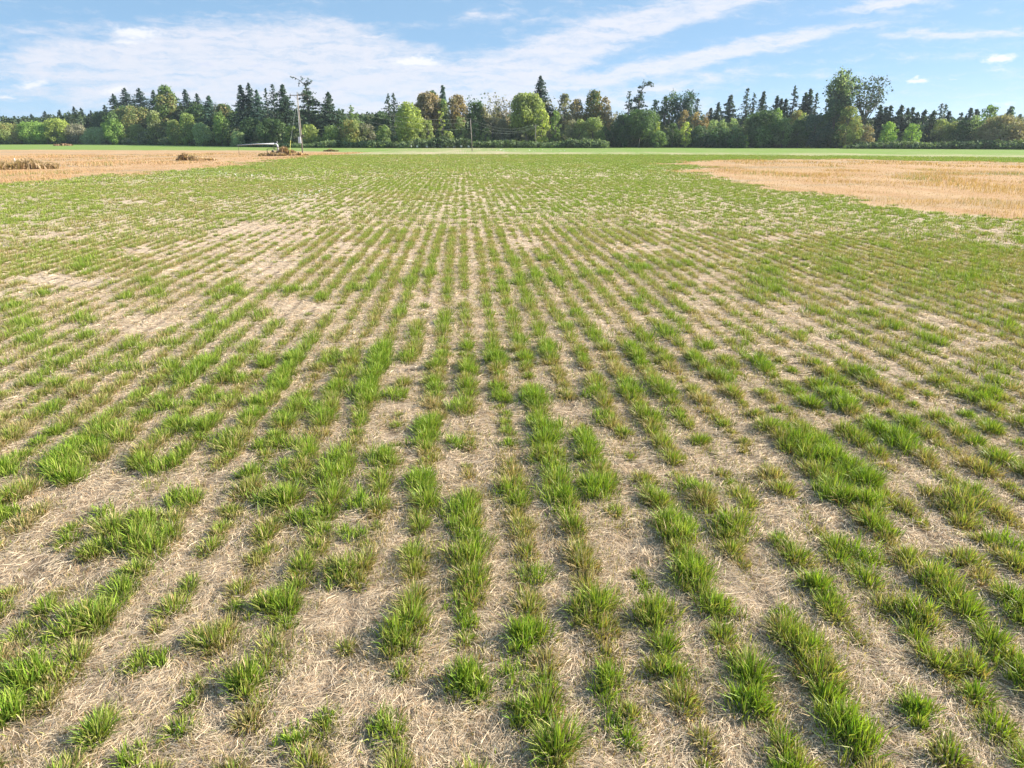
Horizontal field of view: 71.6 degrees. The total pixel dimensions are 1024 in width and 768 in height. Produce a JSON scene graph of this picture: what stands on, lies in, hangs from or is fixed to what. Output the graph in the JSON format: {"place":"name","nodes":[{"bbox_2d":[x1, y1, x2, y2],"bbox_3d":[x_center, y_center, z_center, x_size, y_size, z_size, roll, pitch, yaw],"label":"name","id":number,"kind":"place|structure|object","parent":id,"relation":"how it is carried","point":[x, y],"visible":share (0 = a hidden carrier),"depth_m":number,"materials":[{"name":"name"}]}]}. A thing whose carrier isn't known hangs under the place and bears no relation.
{"place":"outdoors","nodes":[
{"label":"outdoors","id":0,"kind":"place"},
{"bbox_2d":[0,144,1023,767],"bbox_3d":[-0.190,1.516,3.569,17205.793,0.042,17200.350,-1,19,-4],"label":"ground","id":1,"kind":"structure","parent":0,"point":[878,190],"depth_m":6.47,"materials":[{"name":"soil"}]},
{"bbox_2d":[0,122,23,144],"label":"leafy tree","id":2,"kind":"object","parent":1,"relation":"on","point":[7,131],"visible":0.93,"depth_m":317.20,"materials":[{"name":"green plant"}]},
{"bbox_2d":[0,680,51,730],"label":"grass tuft","id":3,"kind":"object","parent":1,"relation":"on","point":[10,703],"visible":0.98,"depth_m":3.35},
{"bbox_2d":[0,158,59,169],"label":"dry bush","id":4,"kind":"object","parent":1,"relation":"on","point":[25,163],"visible":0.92,"depth_m":63.34,"materials":[{"name":"brown plant"}]},
{"bbox_2d":[13,120,49,143],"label":"leafy tree","id":5,"kind":"object","parent":1,"relation":"on","point":[31,132],"visible":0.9,"depth_m":318.59,"materials":[{"name":"green plant"}]},
{"bbox_2d":[0,642,72,695],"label":"grass tuft","id":6,"kind":"object","parent":1,"relation":"on","point":[22,673],"visible":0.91,"depth_m":3.56,"materials":[{"name":"plant"}]},
{"bbox_2d":[42,117,68,143],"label":"leafy tree","id":7,"kind":"object","parent":1,"relation":"on","point":[54,126],"visible":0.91,"depth_m":319.14,"materials":[{"name":"green plant"}]},
{"bbox_2d":[33,442,98,469],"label":"grass tuft","id":8,"kind":"object","parent":1,"relation":"on","point":[67,450],"visible":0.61,"depth_m":5.99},
{"bbox_2d":[28,452,108,488],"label":"grass tuft","id":9,"kind":"object","parent":1,"relation":"on","point":[52,467],"visible":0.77,"depth_m":5.76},
{"bbox_2d":[63,123,86,143],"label":"leafy tree","id":10,"kind":"object","parent":1,"relation":"on","point":[73,131],"visible":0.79,"depth_m":320.88,"materials":[{"name":"green plant"}]},
{"bbox_2d":[39,591,119,644],"bbox_3d":[-2.447,1.291,3.964,0.428,0.172,0.454,-1,19,-4],"label":"grass tuft","id":11,"kind":"object","parent":1,"relation":"on","point":[70,613],"visible":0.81,"depth_m":3.96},
{"bbox_2d":[78,127,113,144],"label":"bush","id":12,"kind":"object","parent":1,"relation":"on","point":[93,136],"visible":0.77,"depth_m":315.15,"materials":[{"name":"green plant"}]},
{"bbox_2d":[76,416,137,440],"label":"grass tuft","id":13,"kind":"object","parent":1,"relation":"on","point":[104,427],"visible":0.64,"depth_m":6.54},
{"bbox_2d":[102,117,130,144],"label":"leafy tree","id":14,"kind":"object","parent":1,"relation":"on","point":[111,134],"visible":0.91,"depth_m":310.58,"materials":[{"name":"green plant"}]},
{"bbox_2d":[98,103,150,144],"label":"leafy tree","id":15,"kind":"object","parent":1,"relation":"on","point":[127,114],"visible":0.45,"depth_m":313.91,"materials":[{"name":"green plant"}]},
{"bbox_2d":[90,513,176,558],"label":"grass tuft","id":16,"kind":"object","parent":1,"relation":"on","point":[133,537],"visible":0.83,"depth_m":4.74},
{"bbox_2d":[117,503,183,540],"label":"grass tuft","id":17,"kind":"object","parent":1,"relation":"on","point":[147,514],"visible":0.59,"depth_m":5.00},
{"bbox_2d":[143,110,165,143],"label":"leafy tree","id":18,"kind":"object","parent":1,"relation":"on","point":[154,118],"visible":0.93,"depth_m":290.08,"materials":[{"name":"green plant"}]},
{"bbox_2d":[153,84,181,134],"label":"leafy tree","id":19,"kind":"object","parent":1,"relation":"on","point":[167,102],"visible":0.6,"depth_m":293.56,"materials":[{"name":"green plant"}]},
{"bbox_2d":[164,120,183,145],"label":"leafy tree","id":20,"kind":"object","parent":1,"relation":"on","point":[173,124],"visible":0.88,"depth_m":270.40,"materials":[{"name":"green plant"}]},
{"bbox_2d":[176,112,196,145],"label":"leafy tree","id":21,"kind":"object","parent":1,"relation":"on","point":[184,117],"visible":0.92,"depth_m":263.10,"materials":[{"name":"green plant"}]},
{"bbox_2d":[191,122,213,145],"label":"leafy tree","id":22,"kind":"object","parent":1,"relation":"on","point":[201,137],"visible":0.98,"depth_m":250.64,"materials":[{"name":"green plant"}]},
{"bbox_2d":[195,95,216,130],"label":"fir tree","id":23,"kind":"object","parent":1,"relation":"on","point":[208,108],"visible":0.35,"depth_m":267.70,"materials":[{"name":"green plant"}]},
{"bbox_2d":[212,112,230,145],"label":"leafy tree","id":24,"kind":"object","parent":1,"relation":"on","point":[219,126],"visible":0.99,"depth_m":245.76,"materials":[{"name":"green plant"}]},
{"bbox_2d":[226,85,254,141],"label":"fir tree","id":25,"kind":"object","parent":1,"relation":"on","point":[240,105],"visible":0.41,"depth_m":248.63,"materials":[{"name":"green plant"}]},
{"bbox_2d":[202,647,280,717],"bbox_3d":[-1.289,1.441,3.530,0.445,0.166,0.384,16,24,38],"label":"grass tuft","id":26,"kind":"object","parent":1,"relation":"on","point":[240,679],"visible":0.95,"depth_m":3.52,"materials":[{"name":"plant"}]},
{"bbox_2d":[238,117,260,142],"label":"leafy tree","id":27,"kind":"object","parent":1,"relation":"on","point":[247,125],"visible":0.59,"depth_m":237.89,"materials":[{"name":"green plant"}]},
{"bbox_2d":[249,89,266,126],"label":"fir tree","id":28,"kind":"object","parent":1,"relation":"on","point":[258,114],"visible":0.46,"depth_m":242.86,"materials":[{"name":"green plant"}]},
{"bbox_2d":[230,582,294,622],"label":"grass tuft","id":29,"kind":"object","parent":1,"relation":"on","point":[259,600],"visible":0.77,"depth_m":4.09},
{"bbox_2d":[256,117,286,142],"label":"leafy tree","id":30,"kind":"object","parent":1,"relation":"on","point":[267,128],"visible":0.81,"depth_m":227.31,"materials":[{"name":"green plant"}]},
{"bbox_2d":[266,84,302,135],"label":"fir tree","id":31,"kind":"object","parent":1,"relation":"on","point":[286,116],"visible":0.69,"depth_m":230.96,"materials":[{"name":"green plant"}]},
{"bbox_2d":[290,76,325,135],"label":"bent fir tree","id":32,"kind":"object","parent":1,"relation":"on","point":[309,118],"visible":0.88,"depth_m":219.55,"materials":[{"name":"green plant"}]},
{"bbox_2d":[298,124,320,143],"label":"leafy tree","id":33,"kind":"object","parent":1,"relation":"on","point":[309,137],"visible":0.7,"depth_m":213.22,"materials":[{"name":"green plant"}]},
{"bbox_2d":[300,457,355,488],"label":"grass tuft","id":34,"kind":"object","parent":1,"relation":"on","point":[333,470],"visible":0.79,"depth_m":5.64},
{"bbox_2d":[314,92,343,135],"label":"fir tree","id":35,"kind":"object","parent":1,"relation":"on","point":[327,108],"visible":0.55,"depth_m":221.00,"materials":[{"name":"green plant"}]},
{"bbox_2d":[305,547,371,590],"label":"grass tuft","id":36,"kind":"object","parent":1,"relation":"on","point":[349,563],"visible":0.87,"depth_m":4.43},
{"bbox_2d":[338,119,360,142],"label":"leafy tree","id":37,"kind":"object","parent":1,"relation":"on","point":[347,130],"visible":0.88,"depth_m":212.12,"materials":[{"name":"green plant"}]},
{"bbox_2d":[300,139,403,147],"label":"bramble hedge","id":38,"kind":"object","parent":1,"relation":"on","point":[380,143],"visible":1,"depth_m":204.31,"materials":[{"name":"green plant"}]},
{"bbox_2d":[368,604,429,665],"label":"grass tuft","id":39,"kind":"object","parent":1,"relation":"on","point":[397,638],"visible":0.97,"depth_m":3.82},
{"bbox_2d":[394,101,424,141],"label":"leafy tree","id":40,"kind":"object","parent":1,"relation":"on","point":[404,111],"visible":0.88,"depth_m":204.68,"materials":[{"name":"green plant"}]},
{"bbox_2d":[412,91,442,132],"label":"leafy tree","id":41,"kind":"object","parent":1,"relation":"on","point":[426,100],"visible":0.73,"depth_m":218.58,"materials":[{"name":"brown plant"}]},
{"bbox_2d":[398,135,470,147],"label":"bramble hedge","id":42,"kind":"object","parent":1,"relation":"on","point":[438,142],"visible":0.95,"depth_m":201.56,"materials":[{"name":"green plant"}]},
{"bbox_2d":[446,94,467,132],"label":"leafy tree","id":43,"kind":"object","parent":1,"relation":"on","point":[459,106],"visible":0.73,"depth_m":214.82,"materials":[{"name":"brown plant"}]},
{"bbox_2d":[427,645,496,707],"bbox_3d":[-0.236,1.448,3.537,0.414,0.168,0.388,15,24,38],"label":"grass tuft","id":44,"kind":"object","parent":1,"relation":"on","point":[467,670],"visible":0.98,"depth_m":3.54,"materials":[{"name":"plant"}]},
{"bbox_2d":[433,533,493,579],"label":"grass tuft","id":45,"kind":"object","parent":1,"relation":"on","point":[473,552],"visible":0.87,"depth_m":4.57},
{"bbox_2d":[466,101,491,141],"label":"leafy tree","id":46,"kind":"object","parent":1,"relation":"on","point":[477,106],"visible":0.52,"depth_m":217.34,"materials":[{"name":"green plant"}]},
{"bbox_2d":[0,122,972,147],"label":"undergrowth","id":47,"kind":"object","parent":1,"relation":"on","point":[164,140],"visible":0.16,"depth_m":217.93,"materials":[{"name":"green plant"}]},
{"bbox_2d":[477,104,505,140],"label":"open crowned tree","id":48,"kind":"object","parent":1,"relation":"on","point":[494,120],"visible":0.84,"depth_m":216.97,"materials":[{"name":"green plant"}]},
{"bbox_2d":[0,101,985,134],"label":"woodland","id":49,"kind":"object","parent":1,"relation":"on","point":[78,118],"visible":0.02,"depth_m":296.55,"materials":[{"name":"green plant"}]},
{"bbox_2d":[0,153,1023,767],"bbox_3d":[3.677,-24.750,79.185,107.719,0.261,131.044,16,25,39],"label":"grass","id":50,"kind":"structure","parent":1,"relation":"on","point":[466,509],"depth_m":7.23,"materials":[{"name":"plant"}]},
{"bbox_2d":[0,152,1023,219],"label":"dry stubble","id":51,"kind":"object","parent":1,"relation":"on","point":[839,181],"visible":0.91,"depth_m":55.70,"materials":[{"name":"plant"}]},
{"bbox_2d":[497,685,546,737],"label":"grass tuft","id":52,"kind":"object","parent":1,"relation":"on","point":[518,720],"visible":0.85,"depth_m":3.34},
{"bbox_2d":[491,607,556,658],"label":"grass tuft","id":53,"kind":"object","parent":1,"relation":"on","point":[520,631],"visible":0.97,"depth_m":3.85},
{"bbox_2d":[508,92,545,141],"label":"leafy tree","id":54,"kind":"object","parent":1,"relation":"on","point":[525,115],"visible":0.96,"depth_m":208.80,"materials":[{"name":"green plant"}]},
{"bbox_2d":[467,138,609,147],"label":"bramble hedge","id":55,"kind":"object","parent":1,"relation":"on","point":[572,143],"visible":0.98,"depth_m":202.63,"materials":[{"name":"green plant"}]},
{"bbox_2d":[532,108,550,142],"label":"leafy tree","id":56,"kind":"object","parent":1,"relation":"on","point":[545,124],"visible":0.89,"depth_m":209.53,"materials":[{"name":"green plant"}]},
{"bbox_2d":[534,76,553,122],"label":"fir tree","id":57,"kind":"object","parent":1,"relation":"on","point":[541,91],"visible":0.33,"depth_m":219.64,"materials":[{"name":"green plant"}]},
{"bbox_2d":[523,439,573,467],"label":"grass tuft","id":58,"kind":"object","parent":1,"relation":"on","point":[546,451],"visible":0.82,"depth_m":6.05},
{"bbox_2d":[552,93,571,131],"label":"leafy tree","id":59,"kind":"object","parent":1,"relation":"on","point":[564,98],"visible":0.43,"depth_m":220.79,"materials":[{"name":"green plant"}]},
{"bbox_2d":[566,99,585,137],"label":"leafy tree","id":60,"kind":"object","parent":1,"relation":"on","point":[576,106],"visible":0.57,"depth_m":217.16,"materials":[{"name":"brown plant"}]},
{"bbox_2d":[559,588,617,631],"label":"grass tuft","id":61,"kind":"object","parent":1,"relation":"on","point":[578,602],"visible":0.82,"depth_m":4.06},
{"bbox_2d":[581,88,604,131],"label":"leafy tree","id":62,"kind":"object","parent":1,"relation":"on","point":[593,99],"visible":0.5,"depth_m":217.12,"materials":[{"name":"green plant"}]},
{"bbox_2d":[580,115,605,140],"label":"leafy tree","id":63,"kind":"object","parent":1,"relation":"on","point":[595,124],"visible":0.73,"depth_m":208.28,"materials":[{"name":"green plant"}]},
{"bbox_2d":[570,469,623,502],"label":"grass tuft","id":64,"kind":"object","parent":1,"relation":"on","point":[585,481],"visible":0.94,"depth_m":5.47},
{"bbox_2d":[597,96,613,139],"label":"leafy tree","id":65,"kind":"object","parent":1,"relation":"on","point":[608,110],"visible":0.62,"depth_m":216.34,"materials":[{"name":"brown plant"}]},
{"bbox_2d":[582,654,633,707],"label":"grass tuft","id":66,"kind":"object","parent":1,"relation":"on","point":[610,677],"visible":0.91,"depth_m":3.54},
{"bbox_2d":[609,113,634,147],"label":"leafy tree","id":67,"kind":"object","parent":1,"relation":"on","point":[620,126],"visible":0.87,"depth_m":209.75,"materials":[{"name":"green plant"}]},
{"bbox_2d":[629,79,653,145],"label":"bent fir tree","id":68,"kind":"object","parent":1,"relation":"on","point":[640,97],"visible":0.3,"depth_m":214.86,"materials":[{"name":"green plant"}]},
{"bbox_2d":[626,108,658,147],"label":"leafy tree","id":69,"kind":"object","parent":1,"relation":"on","point":[642,122],"visible":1,"depth_m":205.84,"materials":[{"name":"green plant"}]},
{"bbox_2d":[619,586,695,637],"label":"grass tuft","id":70,"kind":"object","parent":1,"relation":"on","point":[657,607],"visible":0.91,"depth_m":4.02,"materials":[{"name":"plant"}]},
{"bbox_2d":[648,130,667,147],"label":"leafy tree","id":71,"kind":"object","parent":1,"relation":"on","point":[661,135],"visible":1,"depth_m":205.47,"materials":[{"name":"green plant"}]},
{"bbox_2d":[635,646,695,697],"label":"grass tuft","id":72,"kind":"object","parent":1,"relation":"on","point":[666,662],"visible":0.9,"depth_m":3.62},
{"bbox_2d":[639,514,703,558],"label":"grass tuft","id":73,"kind":"object","parent":1,"relation":"on","point":[685,535],"visible":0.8,"depth_m":4.80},
{"bbox_2d":[658,552,722,594],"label":"grass tuft","id":74,"kind":"object","parent":1,"relation":"on","point":[683,588],"visible":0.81,"depth_m":4.33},
{"bbox_2d":[689,125,708,147],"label":"leafy tree","id":75,"kind":"object","parent":1,"relation":"on","point":[698,131],"visible":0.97,"depth_m":207.56,"materials":[{"name":"green plant"}]},
{"bbox_2d":[706,127,735,147],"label":"leafy tree","id":76,"kind":"object","parent":1,"relation":"on","point":[719,137],"visible":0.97,"depth_m":204.53,"materials":[{"name":"green plant"}]},
{"bbox_2d":[718,95,737,126],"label":"fir tree","id":77,"kind":"object","parent":1,"relation":"on","point":[728,115],"visible":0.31,"depth_m":225.98,"materials":[{"name":"green plant"}]},
{"bbox_2d":[698,500,766,543],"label":"grass tuft","id":78,"kind":"object","parent":1,"relation":"on","point":[737,523],"visible":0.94,"depth_m":4.94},
{"bbox_2d":[718,673,793,730],"bbox_3d":[1.143,1.512,3.380,0.358,0.157,0.446,-1,19,-4],"label":"grass tuft","id":79,"kind":"object","parent":1,"relation":"on","point":[759,702],"visible":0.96,"depth_m":3.39,"materials":[{"name":"plant"}]},
{"bbox_2d":[751,125,772,147],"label":"leafy tree","id":80,"kind":"object","parent":1,"relation":"on","point":[762,139],"visible":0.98,"depth_m":201.59,"materials":[{"name":"green plant"}]},
{"bbox_2d":[744,109,785,147],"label":"leafy tree","id":81,"kind":"object","parent":1,"relation":"on","point":[769,120],"visible":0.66,"depth_m":203.33,"materials":[{"name":"green plant"}]},
{"bbox_2d":[757,741,802,767],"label":"grass tuft","id":82,"kind":"object","parent":1,"relation":"on","point":[776,765],"visible":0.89,"depth_m":3.09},
{"bbox_2d":[773,118,792,147],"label":"leafy tree","id":83,"kind":"object","parent":1,"relation":"on","point":[783,135],"visible":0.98,"depth_m":201.93,"materials":[{"name":"green plant"}]},
{"bbox_2d":[788,119,809,147],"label":"leafy tree","id":84,"kind":"object","parent":1,"relation":"on","point":[798,125],"visible":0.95,"depth_m":201.21,"materials":[{"name":"green plant"}]},
{"bbox_2d":[782,423,823,451],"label":"grass tuft","id":85,"kind":"object","parent":1,"relation":"on","point":[798,434],"visible":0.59,"depth_m":6.33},
{"bbox_2d":[766,620,848,682],"bbox_3d":[1.564,1.371,3.729,0.388,0.174,0.476,-1,19,-4],"label":"grass tuft","id":86,"kind":"object","parent":1,"relation":"on","point":[801,649],"visible":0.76,"depth_m":3.75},
{"bbox_2d":[796,114,833,147],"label":"leafy tree","id":87,"kind":"object","parent":1,"relation":"on","point":[816,138],"visible":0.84,"depth_m":200.52,"materials":[{"name":"green plant"}]},
{"bbox_2d":[779,438,863,467],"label":"grass tuft","id":88,"kind":"object","parent":1,"relation":"on","point":[811,450],"visible":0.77,"depth_m":6.06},
{"bbox_2d":[816,97,850,147],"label":"leafy tree","id":89,"kind":"object","parent":1,"relation":"on","point":[831,113],"visible":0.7,"depth_m":199.19,"materials":[{"name":"green plant"}]},
{"bbox_2d":[822,65,862,147],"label":"open crowned tree","id":90,"kind":"object","parent":1,"relation":"on","point":[843,91],"visible":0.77,"depth_m":197.80,"materials":[{"name":"green plant"}]},
{"bbox_2d":[835,104,860,146],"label":"leafy tree","id":91,"kind":"object","parent":1,"relation":"on","point":[849,110],"visible":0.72,"depth_m":196.48,"materials":[{"name":"green plant"}]},
{"bbox_2d":[796,688,906,767],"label":"grass tuft","id":92,"kind":"object","parent":1,"relation":"on","point":[855,721],"visible":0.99,"depth_m":3.22,"materials":[{"name":"plant"}]},
{"bbox_2d":[845,118,865,144],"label":"leafy tree","id":93,"kind":"object","parent":1,"relation":"on","point":[858,130],"visible":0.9,"depth_m":193.67,"materials":[{"name":"green plant"}]},
{"bbox_2d":[841,485,900,518],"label":"grass tuft","id":94,"kind":"object","parent":1,"relation":"on","point":[865,496],"visible":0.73,"depth_m":5.24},
{"bbox_2d":[851,73,892,128],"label":"open crowned tree","id":95,"kind":"object","parent":1,"relation":"on","point":[867,107],"visible":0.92,"depth_m":198.86,"materials":[{"name":"green plant"}]},
{"bbox_2d":[878,121,900,141],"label":"leafy tree","id":96,"kind":"object","parent":1,"relation":"on","point":[888,127],"visible":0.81,"depth_m":190.17,"materials":[{"name":"green plant"}]},
{"bbox_2d":[873,585,963,642],"bbox_3d":[2.277,1.273,4.017,0.446,0.187,0.486,3,19,9],"label":"grass tuft","id":97,"kind":"object","parent":1,"relation":"on","point":[918,608],"visible":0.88,"depth_m":4.03,"materials":[{"name":"plant"}]},
{"bbox_2d":[889,683,949,738],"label":"grass tuft","id":98,"kind":"object","parent":1,"relation":"on","point":[916,705],"visible":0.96,"depth_m":3.35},
{"bbox_2d":[919,110,943,142],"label":"fir tree","id":99,"kind":"object","parent":1,"relation":"on","point":[931,117],"visible":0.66,"depth_m":194.07,"materials":[{"name":"green plant"}]},
{"bbox_2d":[844,139,1023,149],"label":"bramble hedge","id":100,"kind":"object","parent":1,"relation":"on","point":[986,144],"visible":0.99,"depth_m":181.60,"materials":[{"name":"green plant"}]},
{"bbox_2d":[897,552,981,600],"bbox_3d":[2.622,1.147,4.347,0.486,0.193,0.562,-1,19,-4],"label":"grass tuft","id":101,"kind":"object","parent":1,"relation":"on","point":[932,575],"visible":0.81,"depth_m":4.34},
{"bbox_2d":[929,119,949,142],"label":"leafy tree","id":102,"kind":"object","parent":1,"relation":"on","point":[940,122],"visible":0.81,"depth_m":191.27,"materials":[{"name":"green plant"}]},
{"bbox_2d":[915,479,1008,521],"bbox_3d":[3.342,0.829,5.278,0.521,0.198,0.605,-8,21,-22],"label":"grass tuft","id":103,"kind":"object","parent":1,"relation":"on","point":[957,493],"visible":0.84,"depth_m":5.27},
{"bbox_2d":[949,120,977,141],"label":"leafy tree","id":104,"kind":"object","parent":1,"relation":"on","point":[964,127],"visible":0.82,"depth_m":186.84,"materials":[{"name":"green plant"}]},
{"bbox_2d":[937,635,1000,688],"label":"grass tuft","id":105,"kind":"object","parent":1,"relation":"on","point":[974,662],"visible":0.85,"depth_m":3.64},
{"bbox_2d":[969,113,1023,142],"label":"leafy tree","id":106,"kind":"object","parent":1,"relation":"on","point":[1003,128],"visible":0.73,"depth_m":179.49,"materials":[{"name":"green plant"}]},
{"bbox_2d":[969,635,1023,692],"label":"grass tuft","id":107,"kind":"object","parent":1,"relation":"on","point":[995,660],"visible":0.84,"depth_m":3.68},
{"bbox_2d":[0,0,1023,121],"label":"sky","id":108,"kind":"structure","parent":0,"point":[962,55],"materials":[{"name":"blue"}]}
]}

